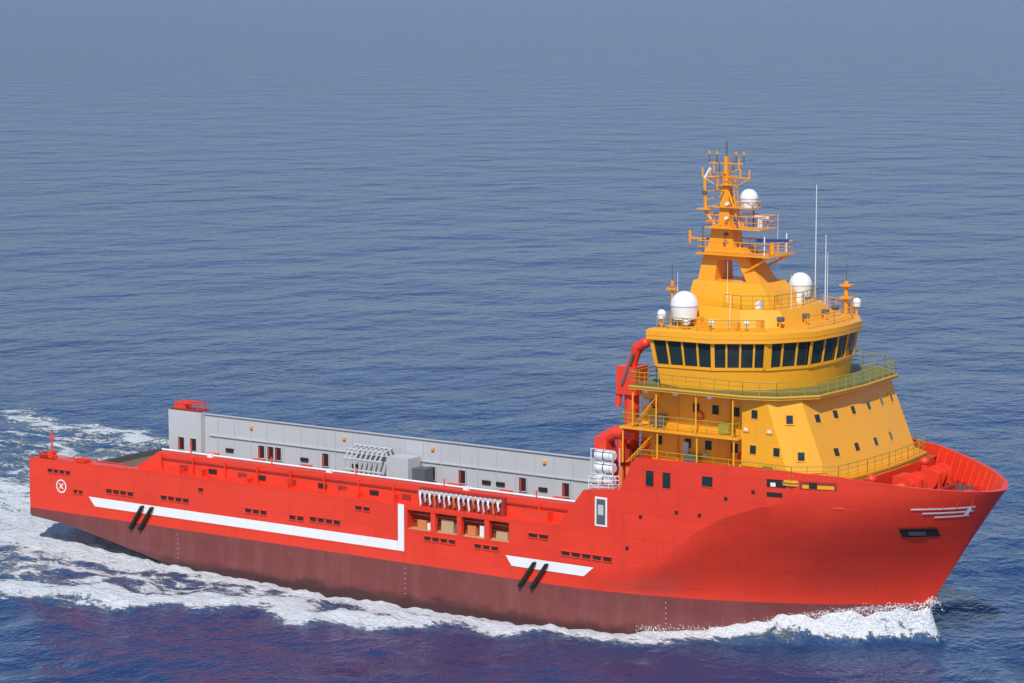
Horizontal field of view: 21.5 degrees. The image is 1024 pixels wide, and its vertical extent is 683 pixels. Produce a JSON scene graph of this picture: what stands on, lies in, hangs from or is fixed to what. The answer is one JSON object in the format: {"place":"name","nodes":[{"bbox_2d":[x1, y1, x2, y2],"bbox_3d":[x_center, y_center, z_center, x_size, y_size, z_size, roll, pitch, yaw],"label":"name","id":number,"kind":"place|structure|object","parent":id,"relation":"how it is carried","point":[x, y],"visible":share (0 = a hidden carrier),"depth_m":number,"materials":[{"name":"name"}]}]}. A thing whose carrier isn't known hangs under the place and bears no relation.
{"place":"outdoors","nodes":[
{"label":"outdoors","id":0,"kind":"place"},
{"bbox_2d":[0,0,1023,682],"bbox_3d":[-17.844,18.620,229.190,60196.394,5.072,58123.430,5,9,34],"label":"sea water","id":1,"kind":"structure","parent":0,"point":[464,220],"depth_m":508.43,"materials":[{"name":"blue liquid"}]},
{"bbox_2d":[29,446,1006,633],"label":"hull shell","id":2,"kind":"object","parent":1,"relation":"in","point":[742,554],"visible":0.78,"depth_m":209.96,"materials":[{"name":"paint"}]},
{"bbox_2d":[38,426,975,623],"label":"side markings and ports","id":3,"kind":"object","parent":2,"relation":"attached to","point":[468,502],"visible":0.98,"depth_m":222.85,"materials":[{"name":"white paint"}]},
{"bbox_2d":[36,406,1007,541],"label":"bulwark and decks","id":4,"kind":"object","parent":2,"relation":"on","point":[215,433],"visible":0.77,"depth_m":236.41,"materials":[{"name":"red paint"}]},
{"bbox_2d":[39,399,536,498],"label":"aft deck gear","id":5,"kind":"object","parent":4,"relation":"on","point":[405,466],"visible":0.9,"depth_m":243.14,"materials":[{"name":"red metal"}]},
{"bbox_2d":[590,337,649,488],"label":"cranes and rafts","id":6,"kind":"object","parent":4,"relation":"on","point":[605,448],"visible":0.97,"depth_m":210.29,"materials":[{"name":"red paint"}]},
{"bbox_2d":[606,296,927,485],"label":"superstructure","id":7,"kind":"object","parent":4,"relation":"on","point":[793,349],"visible":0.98,"depth_m":205.59,"materials":[{"name":"yellow paint"}]},
{"bbox_2d":[588,278,925,488],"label":"railings","id":8,"kind":"object","parent":7,"relation":"attached to","point":[851,311],"visible":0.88,"depth_m":206.61,"materials":[{"name":"metal"}]},
{"bbox_2d":[657,141,860,329],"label":"mast and antennas","id":9,"kind":"object","parent":7,"relation":"on","point":[717,279],"visible":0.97,"depth_m":211.62,"materials":[{"name":"yellow paint"}]},
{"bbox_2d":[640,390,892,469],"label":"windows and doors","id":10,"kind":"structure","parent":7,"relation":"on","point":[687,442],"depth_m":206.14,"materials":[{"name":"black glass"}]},
{"bbox_2d":[866,457,981,490],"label":"foredeck windlass","id":11,"kind":"object","parent":4,"relation":"on","point":[938,476],"visible":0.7,"depth_m":206.19,"materials":[{"name":"red paint"}]}
]}

